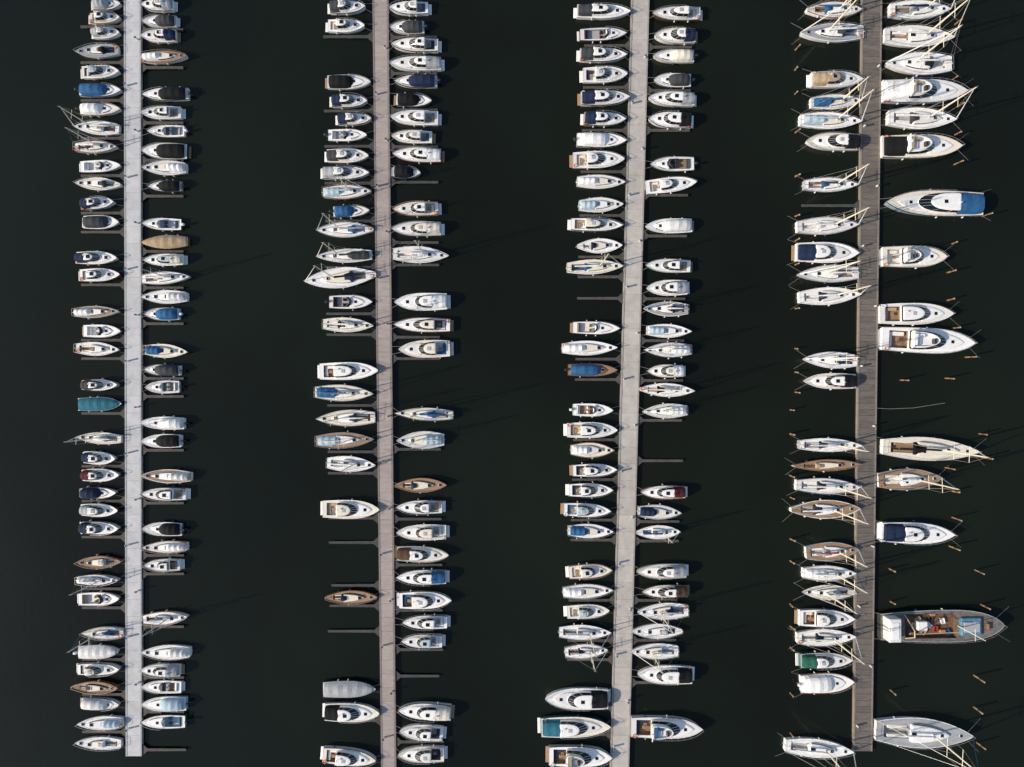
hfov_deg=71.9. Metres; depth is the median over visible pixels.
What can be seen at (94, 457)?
cabin cruiser
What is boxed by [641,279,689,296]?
cabin cruiser
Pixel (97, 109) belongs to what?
motor boat
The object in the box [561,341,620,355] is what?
sailing boat
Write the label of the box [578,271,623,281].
finger dock
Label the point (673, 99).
cabin cruiser
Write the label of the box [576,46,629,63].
cabin cruiser
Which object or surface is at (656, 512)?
sailing boat
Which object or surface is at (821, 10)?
sailing boat
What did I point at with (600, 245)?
motor boat
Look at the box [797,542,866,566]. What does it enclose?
sailing boat
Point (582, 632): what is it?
sailing boat
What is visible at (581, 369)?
motor boat
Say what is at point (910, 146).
motor yacht
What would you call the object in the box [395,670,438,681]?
finger dock
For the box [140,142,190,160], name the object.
motor boat
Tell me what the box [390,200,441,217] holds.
cabin cruiser
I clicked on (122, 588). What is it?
finger dock
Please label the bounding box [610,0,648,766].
pier
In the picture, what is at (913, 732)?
sailing boat
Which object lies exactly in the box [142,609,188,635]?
sailing boat
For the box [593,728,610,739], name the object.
finger dock
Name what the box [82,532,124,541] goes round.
finger dock
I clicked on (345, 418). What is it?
sailing boat
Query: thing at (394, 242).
finger dock
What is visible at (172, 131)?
motor boat
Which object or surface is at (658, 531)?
sailing boat
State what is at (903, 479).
sailing boat
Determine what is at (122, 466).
finger dock
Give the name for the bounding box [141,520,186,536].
motor boat
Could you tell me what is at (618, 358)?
finger dock
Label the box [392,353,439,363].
finger dock
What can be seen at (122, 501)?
finger dock
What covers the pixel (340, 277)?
sailing boat
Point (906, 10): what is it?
sailing boat
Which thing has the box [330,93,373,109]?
cabin cruiser
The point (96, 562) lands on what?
wooden boat
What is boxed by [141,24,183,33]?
finger dock
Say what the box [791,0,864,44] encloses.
sailing boat
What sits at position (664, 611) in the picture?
sailing boat
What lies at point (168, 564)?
cabin cruiser
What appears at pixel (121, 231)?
finger dock
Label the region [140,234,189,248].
covered boat
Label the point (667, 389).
sailing boat
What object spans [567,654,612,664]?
finger dock
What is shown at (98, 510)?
cabin cruiser
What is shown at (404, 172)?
motor boat
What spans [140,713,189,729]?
motor boat
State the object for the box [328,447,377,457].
finger dock
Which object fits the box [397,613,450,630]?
cabin cruiser
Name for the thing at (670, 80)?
motor boat
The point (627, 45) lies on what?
finger dock
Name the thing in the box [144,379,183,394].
motor boat
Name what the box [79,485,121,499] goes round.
motor boat
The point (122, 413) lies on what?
finger dock
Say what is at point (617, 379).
finger dock
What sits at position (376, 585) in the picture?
finger dock
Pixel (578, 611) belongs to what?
cabin cruiser
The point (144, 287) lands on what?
finger dock
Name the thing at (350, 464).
sailing boat
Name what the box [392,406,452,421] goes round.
sailing boat
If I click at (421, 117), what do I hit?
cabin cruiser
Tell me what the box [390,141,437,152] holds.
finger dock
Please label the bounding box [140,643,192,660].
sailing boat
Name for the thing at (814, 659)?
cabin cruiser
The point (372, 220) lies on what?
finger dock
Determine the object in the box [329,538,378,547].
finger dock
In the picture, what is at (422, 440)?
sailing boat
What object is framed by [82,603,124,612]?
finger dock
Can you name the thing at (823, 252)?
cabin cruiser
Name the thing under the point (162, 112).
cabin cruiser
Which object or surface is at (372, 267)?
finger dock
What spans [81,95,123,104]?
finger dock
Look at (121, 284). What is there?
finger dock
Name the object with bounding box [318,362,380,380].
cabin cruiser
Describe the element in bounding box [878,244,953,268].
motor yacht
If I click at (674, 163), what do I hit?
motor boat
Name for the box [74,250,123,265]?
cabin cruiser
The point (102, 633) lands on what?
sailing boat
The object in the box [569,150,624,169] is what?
cabin cruiser
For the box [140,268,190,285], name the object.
sailing boat
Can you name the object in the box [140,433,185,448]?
motor boat
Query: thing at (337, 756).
cabin cruiser
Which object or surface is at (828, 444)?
sailing boat
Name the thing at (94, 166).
motor boat
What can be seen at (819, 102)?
sailing boat
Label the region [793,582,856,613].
sailing boat
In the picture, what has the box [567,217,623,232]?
cabin cruiser
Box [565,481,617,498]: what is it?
cabin cruiser
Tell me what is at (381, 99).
pier
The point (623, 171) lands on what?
finger dock
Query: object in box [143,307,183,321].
motor boat
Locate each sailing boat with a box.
[57,105,123,136]
[65,127,122,154]
[66,431,123,444]
[67,625,124,652]
[70,572,121,594]
[71,305,124,318]
[73,341,122,356]
[73,734,125,750]
[74,42,120,59]
[74,176,122,191]
[75,714,125,731]
[139,289,189,304]
[140,49,188,65]
[140,160,188,176]
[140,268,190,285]
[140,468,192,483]
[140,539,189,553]
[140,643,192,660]
[142,343,187,358]
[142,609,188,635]
[303,264,376,288]
[315,384,376,401]
[315,431,375,449]
[316,242,374,263]
[316,409,376,427]
[317,213,374,237]
[322,173,373,200]
[322,317,375,333]
[326,455,375,473]
[391,240,448,264]
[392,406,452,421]
[393,430,444,449]
[558,623,613,657]
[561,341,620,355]
[562,583,613,599]
[564,642,613,671]
[566,254,623,275]
[567,521,615,538]
[570,441,617,458]
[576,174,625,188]
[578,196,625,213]
[630,643,678,674]
[635,523,679,542]
[636,503,681,519]
[637,601,688,633]
[639,382,694,397]
[640,403,687,419]
[642,300,688,317]
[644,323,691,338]
[644,341,691,358]
[779,734,855,766]
[785,498,869,524]
[786,474,871,499]
[787,627,863,663]
[788,207,868,238]
[789,260,859,283]
[790,89,874,130]
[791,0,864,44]
[793,283,871,307]
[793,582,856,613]
[795,164,868,194]
[795,349,858,369]
[795,563,866,592]
[797,437,869,453]
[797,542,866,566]
[800,0,863,19]
[802,76,868,111]
[873,716,980,766]
[876,467,958,492]
[878,436,988,462]
[881,0,969,49]
[882,24,962,76]
[885,0,955,20]
[885,86,977,129]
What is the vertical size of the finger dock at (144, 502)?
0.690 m
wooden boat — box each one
[70,679,124,693]
[75,554,122,569]
[325,588,378,604]
[395,478,445,493]
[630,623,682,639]
[785,458,862,474]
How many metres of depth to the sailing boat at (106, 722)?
119.72 m
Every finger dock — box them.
[80,21,123,31]
[80,57,123,67]
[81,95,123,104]
[81,133,123,142]
[81,171,123,180]
[81,208,123,217]
[81,227,123,236]
[81,280,123,289]
[81,335,124,345]
[81,353,124,363]
[81,408,124,418]
[82,461,124,470]
[82,496,124,505]
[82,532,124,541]
[82,584,124,593]
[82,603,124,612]
[82,655,124,663]
[82,690,124,698]
[82,726,125,736]
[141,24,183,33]
[141,62,183,72]
[141,118,183,128]
[141,154,183,165]
[141,190,183,201]
[142,246,183,256]
[142,283,183,292]
[142,318,183,328]
[142,373,183,383]
[142,391,183,401]
[142,445,183,455]
[142,497,184,508]
[142,549,184,560]
[142,568,184,579]
[142,621,184,631]
[142,673,184,682]
[142,706,184,717]
[142,744,186,755]
[323,31,372,41]
[324,105,373,116]
[324,141,373,151]
[325,178,374,188]
[325,215,374,226]
[326,262,374,270]
[326,308,375,318]
[326,329,375,339]
[327,400,376,410]
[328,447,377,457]
[328,468,377,478]
[328,626,379,636]
[329,513,377,522]
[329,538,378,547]
[330,601,378,610]
[331,580,378,590]
[331,715,380,725]
[389,32,436,42]
[389,69,436,79]
[390,106,437,114]
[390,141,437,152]
[390,176,437,187]
[391,237,438,247]
[391,259,438,270]
[392,332,439,342]
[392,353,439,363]
[393,444,440,454]
[394,513,441,523]
[394,559,441,570]
[395,605,442,615]
[395,644,442,654]
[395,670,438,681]
[396,736,443,746]
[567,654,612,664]
[568,636,612,645]
[569,594,614,605]
[570,534,615,544]
[571,514,616,525]
[572,474,617,484]
[573,434,618,444]
[575,354,620,363]
[575,374,620,384]
[577,293,622,303]
[578,252,623,262]
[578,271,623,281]
[579,210,624,220]
[581,167,625,176]
[582,124,627,135]
[583,82,628,92]
[584,40,629,50]
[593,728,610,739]
[608,700,611,711]
[631,678,657,687]
[632,635,675,645]
[633,595,676,605]
[635,535,678,546]
[636,516,678,526]
[637,455,682,465]
[638,415,681,425]
[639,376,682,385]
[640,336,683,345]
[641,294,684,304]
[643,230,686,241]
[644,189,687,200]
[646,125,689,135]
[647,85,690,95]
[648,41,691,52]
[801,200,858,210]
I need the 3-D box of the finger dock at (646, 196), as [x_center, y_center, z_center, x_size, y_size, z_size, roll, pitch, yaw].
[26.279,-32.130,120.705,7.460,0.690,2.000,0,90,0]
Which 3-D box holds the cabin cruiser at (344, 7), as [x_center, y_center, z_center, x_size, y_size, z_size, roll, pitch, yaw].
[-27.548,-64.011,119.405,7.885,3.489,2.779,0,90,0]
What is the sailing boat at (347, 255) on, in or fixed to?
on the water
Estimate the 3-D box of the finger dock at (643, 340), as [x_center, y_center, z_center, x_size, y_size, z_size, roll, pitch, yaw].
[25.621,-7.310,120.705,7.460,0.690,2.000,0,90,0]
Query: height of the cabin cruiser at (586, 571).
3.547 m
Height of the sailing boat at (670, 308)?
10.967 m
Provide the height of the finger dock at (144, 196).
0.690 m
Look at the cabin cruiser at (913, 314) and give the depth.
119.38 m
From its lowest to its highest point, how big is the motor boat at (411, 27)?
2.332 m
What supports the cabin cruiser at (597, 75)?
on the water
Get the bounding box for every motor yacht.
[546,744,612,766]
[630,714,702,741]
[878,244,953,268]
[878,326,978,353]
[879,133,968,160]
[881,77,968,104]
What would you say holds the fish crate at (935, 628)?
on the fishing boat at (964, 626)
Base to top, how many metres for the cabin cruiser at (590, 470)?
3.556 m
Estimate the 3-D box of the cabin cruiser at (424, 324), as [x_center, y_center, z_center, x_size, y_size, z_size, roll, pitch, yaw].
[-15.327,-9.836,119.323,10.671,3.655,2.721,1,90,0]
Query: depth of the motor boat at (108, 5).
119.84 m
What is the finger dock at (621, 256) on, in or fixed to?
on the water
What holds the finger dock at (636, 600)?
on the water
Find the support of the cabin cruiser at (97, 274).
on the water
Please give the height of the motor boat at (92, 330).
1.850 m
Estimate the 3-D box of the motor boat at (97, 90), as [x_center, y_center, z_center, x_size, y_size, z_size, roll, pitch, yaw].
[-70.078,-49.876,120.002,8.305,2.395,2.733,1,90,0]
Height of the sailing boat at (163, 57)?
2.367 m
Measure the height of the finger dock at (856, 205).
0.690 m
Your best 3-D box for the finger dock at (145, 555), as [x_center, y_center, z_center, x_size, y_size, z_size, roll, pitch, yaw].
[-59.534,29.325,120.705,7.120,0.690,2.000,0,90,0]
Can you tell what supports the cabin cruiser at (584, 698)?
on the water
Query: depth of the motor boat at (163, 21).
119.81 m
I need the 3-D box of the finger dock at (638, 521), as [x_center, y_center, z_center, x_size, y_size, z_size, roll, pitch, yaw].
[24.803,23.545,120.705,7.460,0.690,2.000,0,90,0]
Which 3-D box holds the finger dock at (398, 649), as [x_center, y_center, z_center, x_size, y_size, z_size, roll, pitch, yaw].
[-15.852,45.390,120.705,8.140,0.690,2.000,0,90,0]
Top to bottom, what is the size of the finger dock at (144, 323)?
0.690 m
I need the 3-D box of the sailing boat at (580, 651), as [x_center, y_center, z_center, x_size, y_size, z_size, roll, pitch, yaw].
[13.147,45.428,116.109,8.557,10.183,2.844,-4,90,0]
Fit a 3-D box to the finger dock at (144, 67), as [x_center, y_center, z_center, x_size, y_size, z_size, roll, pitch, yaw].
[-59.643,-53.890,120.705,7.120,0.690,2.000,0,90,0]
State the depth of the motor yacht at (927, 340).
119.21 m
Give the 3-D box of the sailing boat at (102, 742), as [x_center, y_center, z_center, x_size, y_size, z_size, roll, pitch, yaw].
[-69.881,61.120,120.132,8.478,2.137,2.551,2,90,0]
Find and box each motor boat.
[74,82,123,98]
[75,102,123,117]
[77,590,123,606]
[79,160,123,173]
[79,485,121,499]
[80,695,125,710]
[82,215,121,230]
[82,324,121,336]
[91,0,121,11]
[139,415,188,430]
[140,14,179,28]
[140,86,192,102]
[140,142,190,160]
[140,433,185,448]
[140,694,190,711]
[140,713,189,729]
[141,124,188,137]
[141,179,185,193]
[141,217,185,231]
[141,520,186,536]
[142,363,184,376]
[142,679,184,693]
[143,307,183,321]
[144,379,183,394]
[324,128,373,142]
[325,74,371,91]
[325,294,375,310]
[329,204,369,219]
[389,92,431,108]
[390,19,427,35]
[390,73,440,89]
[390,164,420,179]
[564,362,619,376]
[569,402,617,417]
[570,320,622,335]
[573,131,626,149]
[576,237,623,254]
[577,26,629,43]
[644,217,693,234]
[648,155,697,172]
[649,72,694,88]
[650,48,697,64]
[791,671,854,697]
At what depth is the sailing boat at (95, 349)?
119.84 m
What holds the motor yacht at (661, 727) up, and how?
on the water
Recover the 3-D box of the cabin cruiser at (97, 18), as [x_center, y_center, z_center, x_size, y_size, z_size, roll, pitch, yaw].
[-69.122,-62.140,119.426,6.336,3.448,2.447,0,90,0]
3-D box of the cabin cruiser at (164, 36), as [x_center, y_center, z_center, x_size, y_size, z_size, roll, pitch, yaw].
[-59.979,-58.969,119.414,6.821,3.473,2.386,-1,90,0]
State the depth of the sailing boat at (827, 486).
119.64 m
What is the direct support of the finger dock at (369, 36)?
on the water
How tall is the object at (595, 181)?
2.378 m
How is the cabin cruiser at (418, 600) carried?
on the water
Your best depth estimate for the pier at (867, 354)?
120.24 m
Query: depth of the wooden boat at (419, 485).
119.75 m
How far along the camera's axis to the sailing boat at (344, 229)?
119.70 m
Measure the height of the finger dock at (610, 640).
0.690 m
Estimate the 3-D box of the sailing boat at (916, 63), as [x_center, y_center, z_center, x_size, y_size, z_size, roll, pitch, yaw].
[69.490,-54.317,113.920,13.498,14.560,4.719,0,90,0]
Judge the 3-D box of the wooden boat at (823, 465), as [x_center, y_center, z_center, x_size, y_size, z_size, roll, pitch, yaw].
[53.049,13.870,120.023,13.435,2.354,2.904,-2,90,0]
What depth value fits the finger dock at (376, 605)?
120.36 m
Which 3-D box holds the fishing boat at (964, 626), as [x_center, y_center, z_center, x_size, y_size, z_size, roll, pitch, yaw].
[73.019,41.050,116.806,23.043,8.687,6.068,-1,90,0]
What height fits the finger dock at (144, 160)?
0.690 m
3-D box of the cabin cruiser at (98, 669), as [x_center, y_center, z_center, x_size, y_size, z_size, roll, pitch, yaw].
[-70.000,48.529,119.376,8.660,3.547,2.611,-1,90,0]
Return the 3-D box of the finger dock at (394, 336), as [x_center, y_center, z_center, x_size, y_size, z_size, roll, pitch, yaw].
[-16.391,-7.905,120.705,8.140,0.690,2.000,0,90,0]
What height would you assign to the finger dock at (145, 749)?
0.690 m
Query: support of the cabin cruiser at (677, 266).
on the water
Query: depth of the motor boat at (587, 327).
119.97 m
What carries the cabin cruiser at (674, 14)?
on the water
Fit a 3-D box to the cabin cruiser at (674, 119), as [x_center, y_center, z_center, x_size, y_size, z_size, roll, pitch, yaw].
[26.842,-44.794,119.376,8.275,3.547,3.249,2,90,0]
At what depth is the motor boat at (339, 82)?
119.69 m
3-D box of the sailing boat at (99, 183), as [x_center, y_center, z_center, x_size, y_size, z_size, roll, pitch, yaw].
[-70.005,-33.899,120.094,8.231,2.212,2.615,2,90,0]
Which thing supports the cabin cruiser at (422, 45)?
on the water
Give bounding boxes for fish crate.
[933,625,937,631]
[939,617,944,623]
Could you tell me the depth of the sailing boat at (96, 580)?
119.59 m
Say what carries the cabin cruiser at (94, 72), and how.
on the water
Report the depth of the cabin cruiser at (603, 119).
119.45 m
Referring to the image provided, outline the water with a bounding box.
[0,0,1023,766]
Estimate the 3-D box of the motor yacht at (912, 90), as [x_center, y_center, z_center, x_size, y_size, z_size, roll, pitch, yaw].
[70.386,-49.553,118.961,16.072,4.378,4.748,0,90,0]
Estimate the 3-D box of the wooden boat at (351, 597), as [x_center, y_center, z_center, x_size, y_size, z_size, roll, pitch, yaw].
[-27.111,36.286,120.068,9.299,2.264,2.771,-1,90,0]
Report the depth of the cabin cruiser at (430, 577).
119.36 m
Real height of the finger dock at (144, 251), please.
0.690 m
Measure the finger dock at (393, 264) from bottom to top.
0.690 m
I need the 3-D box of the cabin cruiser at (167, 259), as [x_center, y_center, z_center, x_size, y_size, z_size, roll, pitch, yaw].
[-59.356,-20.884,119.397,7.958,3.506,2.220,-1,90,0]
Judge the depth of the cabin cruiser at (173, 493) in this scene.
119.67 m
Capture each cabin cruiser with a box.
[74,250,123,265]
[77,661,124,676]
[78,519,124,535]
[79,196,123,211]
[79,267,124,282]
[79,502,119,516]
[80,378,124,391]
[80,467,123,482]
[81,64,123,80]
[81,450,124,465]
[89,10,122,25]
[90,25,122,39]
[138,662,184,677]
[139,28,180,44]
[139,486,190,501]
[140,0,177,13]
[140,105,185,120]
[141,253,187,266]
[142,557,184,572]
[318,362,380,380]
[320,745,380,766]
[321,165,372,180]
[321,498,382,519]
[323,701,378,723]
[325,148,373,164]
[326,18,371,33]
[328,0,372,15]
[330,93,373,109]
[336,111,372,126]
[388,0,431,16]
[389,55,444,72]
[389,109,441,126]
[389,129,435,144]
[390,36,441,54]
[390,146,444,163]
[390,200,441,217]
[391,221,444,237]
[391,293,450,311]
[392,317,453,333]
[394,339,453,358]
[394,523,449,540]
[394,545,448,562]
[394,568,449,585]
[395,498,445,515]
[395,590,451,610]
[395,632,445,649]
[396,701,454,722]
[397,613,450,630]
[397,722,446,741]
[397,744,447,764]
[537,715,611,738]
[545,686,610,710]
[560,501,614,518]
[563,421,619,438]
[563,602,614,619]
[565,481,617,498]
[565,562,615,579]
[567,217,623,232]
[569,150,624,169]
[569,462,618,477]
[573,3,630,20]
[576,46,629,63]
[577,88,630,107]
[579,65,629,84]
[580,110,628,127]
[632,664,694,684]
[635,563,687,579]
[635,583,688,598]
[636,484,686,499]
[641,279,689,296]
[642,363,684,378]
[644,176,696,194]
[644,258,692,273]
[646,110,693,129]
[647,90,696,107]
[650,5,701,22]
[650,26,696,45]
[787,239,859,264]
[790,606,855,629]
[791,650,854,671]
[797,131,860,151]
[799,372,856,389]
[804,69,864,89]
[876,520,957,544]
[877,302,957,325]
[884,189,990,220]
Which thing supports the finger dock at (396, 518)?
on the water
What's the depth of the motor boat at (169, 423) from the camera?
119.69 m
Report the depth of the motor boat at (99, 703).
119.59 m
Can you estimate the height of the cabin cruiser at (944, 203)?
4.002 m
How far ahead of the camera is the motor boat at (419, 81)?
119.66 m
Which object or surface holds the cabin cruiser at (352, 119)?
on the water
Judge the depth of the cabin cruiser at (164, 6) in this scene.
119.67 m
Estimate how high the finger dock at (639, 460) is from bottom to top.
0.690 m
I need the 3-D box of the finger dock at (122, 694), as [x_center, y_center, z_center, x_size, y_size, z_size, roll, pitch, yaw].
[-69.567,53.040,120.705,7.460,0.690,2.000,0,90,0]
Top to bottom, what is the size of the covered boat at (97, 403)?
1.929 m
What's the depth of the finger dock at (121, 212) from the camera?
120.36 m
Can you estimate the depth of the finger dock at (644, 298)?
120.36 m
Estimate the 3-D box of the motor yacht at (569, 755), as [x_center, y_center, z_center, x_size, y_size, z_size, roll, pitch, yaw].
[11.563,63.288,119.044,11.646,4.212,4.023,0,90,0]
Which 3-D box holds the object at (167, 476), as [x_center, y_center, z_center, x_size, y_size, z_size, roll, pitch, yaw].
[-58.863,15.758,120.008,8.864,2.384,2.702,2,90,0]
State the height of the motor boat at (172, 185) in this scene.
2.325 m
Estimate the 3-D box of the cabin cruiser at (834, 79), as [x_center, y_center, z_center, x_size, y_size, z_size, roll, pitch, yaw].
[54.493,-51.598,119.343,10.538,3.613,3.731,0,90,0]
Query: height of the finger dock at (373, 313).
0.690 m
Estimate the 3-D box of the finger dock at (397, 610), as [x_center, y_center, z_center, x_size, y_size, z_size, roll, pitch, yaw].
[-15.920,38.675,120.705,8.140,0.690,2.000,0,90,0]
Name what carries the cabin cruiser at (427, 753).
on the water
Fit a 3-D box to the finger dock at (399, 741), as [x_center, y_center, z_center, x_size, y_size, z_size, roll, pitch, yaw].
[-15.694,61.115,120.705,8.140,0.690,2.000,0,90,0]
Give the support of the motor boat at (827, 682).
on the water
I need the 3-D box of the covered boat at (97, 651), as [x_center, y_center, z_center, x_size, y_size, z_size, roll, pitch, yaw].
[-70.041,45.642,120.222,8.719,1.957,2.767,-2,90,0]
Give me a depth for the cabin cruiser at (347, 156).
119.43 m
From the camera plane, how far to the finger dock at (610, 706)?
120.36 m
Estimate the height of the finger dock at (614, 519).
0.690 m
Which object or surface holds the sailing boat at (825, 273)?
on the water
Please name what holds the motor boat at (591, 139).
on the water
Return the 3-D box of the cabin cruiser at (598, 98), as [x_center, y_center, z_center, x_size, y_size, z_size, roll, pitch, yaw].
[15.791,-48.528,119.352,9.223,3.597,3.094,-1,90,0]
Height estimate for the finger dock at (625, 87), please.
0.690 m
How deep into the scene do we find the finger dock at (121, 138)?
120.36 m
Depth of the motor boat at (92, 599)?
120.01 m
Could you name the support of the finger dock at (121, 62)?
on the water
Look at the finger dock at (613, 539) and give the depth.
120.36 m
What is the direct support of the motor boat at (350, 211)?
on the water
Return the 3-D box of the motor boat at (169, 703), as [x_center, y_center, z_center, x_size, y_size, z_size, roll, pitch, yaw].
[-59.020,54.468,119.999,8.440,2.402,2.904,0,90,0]
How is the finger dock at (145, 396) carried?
on the water
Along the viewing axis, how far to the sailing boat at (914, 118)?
119.64 m
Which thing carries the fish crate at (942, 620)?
on the fishing boat at (964, 626)
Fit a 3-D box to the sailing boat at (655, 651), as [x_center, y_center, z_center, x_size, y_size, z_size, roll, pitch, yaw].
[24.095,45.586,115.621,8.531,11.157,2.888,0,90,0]
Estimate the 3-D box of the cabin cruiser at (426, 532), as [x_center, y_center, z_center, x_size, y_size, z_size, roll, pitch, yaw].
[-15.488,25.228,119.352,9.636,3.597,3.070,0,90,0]
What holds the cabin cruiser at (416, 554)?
on the water
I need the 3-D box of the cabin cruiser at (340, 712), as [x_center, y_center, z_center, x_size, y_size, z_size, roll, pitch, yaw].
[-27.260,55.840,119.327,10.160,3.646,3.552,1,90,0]
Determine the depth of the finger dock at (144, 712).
120.36 m
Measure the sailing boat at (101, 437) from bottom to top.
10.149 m
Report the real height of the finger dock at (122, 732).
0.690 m
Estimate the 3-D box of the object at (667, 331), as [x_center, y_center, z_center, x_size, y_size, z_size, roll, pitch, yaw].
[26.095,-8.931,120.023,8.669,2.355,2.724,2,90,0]
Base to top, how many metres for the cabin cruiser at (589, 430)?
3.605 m
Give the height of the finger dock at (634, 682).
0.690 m
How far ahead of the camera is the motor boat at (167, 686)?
120.05 m
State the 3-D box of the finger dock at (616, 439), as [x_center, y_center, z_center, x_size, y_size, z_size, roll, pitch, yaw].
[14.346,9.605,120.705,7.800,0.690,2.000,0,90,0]
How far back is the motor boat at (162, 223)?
120.04 m
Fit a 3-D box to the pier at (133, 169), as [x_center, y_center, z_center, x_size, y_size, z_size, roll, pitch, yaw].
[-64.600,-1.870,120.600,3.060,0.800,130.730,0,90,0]
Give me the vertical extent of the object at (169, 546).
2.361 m
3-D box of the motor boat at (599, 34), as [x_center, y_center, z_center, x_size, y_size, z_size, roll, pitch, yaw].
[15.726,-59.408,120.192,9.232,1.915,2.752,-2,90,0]
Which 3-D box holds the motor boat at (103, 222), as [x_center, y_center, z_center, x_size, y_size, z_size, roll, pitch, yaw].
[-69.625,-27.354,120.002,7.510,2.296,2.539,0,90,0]
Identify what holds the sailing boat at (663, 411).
on the water
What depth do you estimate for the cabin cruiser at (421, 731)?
119.70 m
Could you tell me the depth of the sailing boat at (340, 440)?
119.54 m
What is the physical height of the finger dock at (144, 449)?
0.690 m
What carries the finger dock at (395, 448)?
on the water
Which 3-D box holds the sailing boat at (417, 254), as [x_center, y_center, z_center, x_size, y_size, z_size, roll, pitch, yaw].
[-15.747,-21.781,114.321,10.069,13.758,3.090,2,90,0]
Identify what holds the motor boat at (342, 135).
on the water
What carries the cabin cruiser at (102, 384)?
on the water
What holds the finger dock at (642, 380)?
on the water
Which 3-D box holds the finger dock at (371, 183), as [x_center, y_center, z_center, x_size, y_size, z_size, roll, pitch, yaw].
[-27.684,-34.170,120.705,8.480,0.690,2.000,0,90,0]
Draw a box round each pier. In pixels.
[124,0,142,755]
[372,0,396,766]
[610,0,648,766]
[852,0,881,750]
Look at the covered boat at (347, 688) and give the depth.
119.49 m
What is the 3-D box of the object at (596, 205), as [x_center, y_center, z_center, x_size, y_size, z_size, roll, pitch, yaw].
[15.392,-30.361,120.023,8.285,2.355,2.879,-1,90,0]
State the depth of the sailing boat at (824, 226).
119.68 m
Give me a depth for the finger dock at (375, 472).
120.36 m
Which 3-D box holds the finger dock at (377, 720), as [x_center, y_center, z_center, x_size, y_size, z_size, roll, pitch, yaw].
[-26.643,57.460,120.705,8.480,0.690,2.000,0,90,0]
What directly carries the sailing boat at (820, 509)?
on the water
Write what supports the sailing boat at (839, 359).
on the water
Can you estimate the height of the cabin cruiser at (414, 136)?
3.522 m
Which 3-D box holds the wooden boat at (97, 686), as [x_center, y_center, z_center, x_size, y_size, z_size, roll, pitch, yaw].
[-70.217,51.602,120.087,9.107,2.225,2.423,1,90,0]
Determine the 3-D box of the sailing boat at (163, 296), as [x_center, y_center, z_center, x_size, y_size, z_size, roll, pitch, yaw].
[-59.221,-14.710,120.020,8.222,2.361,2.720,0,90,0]
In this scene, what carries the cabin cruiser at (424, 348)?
on the water
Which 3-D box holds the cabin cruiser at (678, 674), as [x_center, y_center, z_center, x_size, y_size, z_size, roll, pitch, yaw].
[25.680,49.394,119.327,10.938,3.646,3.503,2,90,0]
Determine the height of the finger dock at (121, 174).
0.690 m
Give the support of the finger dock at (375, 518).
on the water
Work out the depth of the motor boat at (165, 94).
119.67 m
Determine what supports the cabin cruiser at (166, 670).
on the water
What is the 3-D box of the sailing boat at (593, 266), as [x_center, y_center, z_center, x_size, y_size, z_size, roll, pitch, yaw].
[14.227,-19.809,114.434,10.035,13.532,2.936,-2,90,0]
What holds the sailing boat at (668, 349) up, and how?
on the water
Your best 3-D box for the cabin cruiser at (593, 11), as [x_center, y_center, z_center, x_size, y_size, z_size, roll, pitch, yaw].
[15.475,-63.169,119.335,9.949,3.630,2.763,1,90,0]
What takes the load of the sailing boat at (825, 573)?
on the water
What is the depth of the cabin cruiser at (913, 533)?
119.18 m
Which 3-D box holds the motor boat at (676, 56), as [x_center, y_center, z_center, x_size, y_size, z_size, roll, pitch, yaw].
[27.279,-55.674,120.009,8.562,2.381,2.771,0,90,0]
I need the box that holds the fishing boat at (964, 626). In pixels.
[876,608,1009,643]
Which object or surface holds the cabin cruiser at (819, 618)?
on the water
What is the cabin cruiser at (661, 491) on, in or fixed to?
on the water
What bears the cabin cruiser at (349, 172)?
on the water
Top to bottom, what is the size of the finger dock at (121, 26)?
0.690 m
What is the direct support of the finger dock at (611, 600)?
on the water
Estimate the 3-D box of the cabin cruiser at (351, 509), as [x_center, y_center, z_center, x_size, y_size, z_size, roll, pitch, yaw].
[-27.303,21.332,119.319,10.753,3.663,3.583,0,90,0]
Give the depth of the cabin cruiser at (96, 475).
119.43 m
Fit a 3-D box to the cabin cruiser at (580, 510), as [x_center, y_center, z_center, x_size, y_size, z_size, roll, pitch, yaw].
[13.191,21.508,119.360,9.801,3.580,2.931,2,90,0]
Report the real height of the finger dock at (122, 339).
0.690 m
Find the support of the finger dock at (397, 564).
on the water
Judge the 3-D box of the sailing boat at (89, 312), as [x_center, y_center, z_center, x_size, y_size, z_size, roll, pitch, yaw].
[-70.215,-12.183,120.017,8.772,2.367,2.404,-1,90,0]
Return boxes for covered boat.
[73,643,124,659]
[78,396,123,411]
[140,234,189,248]
[323,678,379,698]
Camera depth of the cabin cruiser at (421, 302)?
119.35 m
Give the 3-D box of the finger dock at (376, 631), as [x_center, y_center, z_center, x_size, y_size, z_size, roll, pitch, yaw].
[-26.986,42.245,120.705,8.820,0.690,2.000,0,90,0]
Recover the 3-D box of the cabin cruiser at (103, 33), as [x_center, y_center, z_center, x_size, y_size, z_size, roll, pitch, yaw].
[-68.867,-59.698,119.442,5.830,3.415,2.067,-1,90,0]
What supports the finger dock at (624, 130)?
on the water
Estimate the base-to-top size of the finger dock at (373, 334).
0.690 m
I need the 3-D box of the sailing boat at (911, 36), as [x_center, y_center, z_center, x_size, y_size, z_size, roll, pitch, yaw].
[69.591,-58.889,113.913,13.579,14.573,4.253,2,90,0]
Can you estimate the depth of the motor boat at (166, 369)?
119.64 m
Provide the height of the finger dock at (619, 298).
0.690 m
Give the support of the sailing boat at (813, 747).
on the water
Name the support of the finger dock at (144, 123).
on the water
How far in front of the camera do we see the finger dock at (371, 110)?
120.36 m
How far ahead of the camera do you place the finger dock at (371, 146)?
120.36 m
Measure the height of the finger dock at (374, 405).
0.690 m
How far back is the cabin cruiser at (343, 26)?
119.73 m

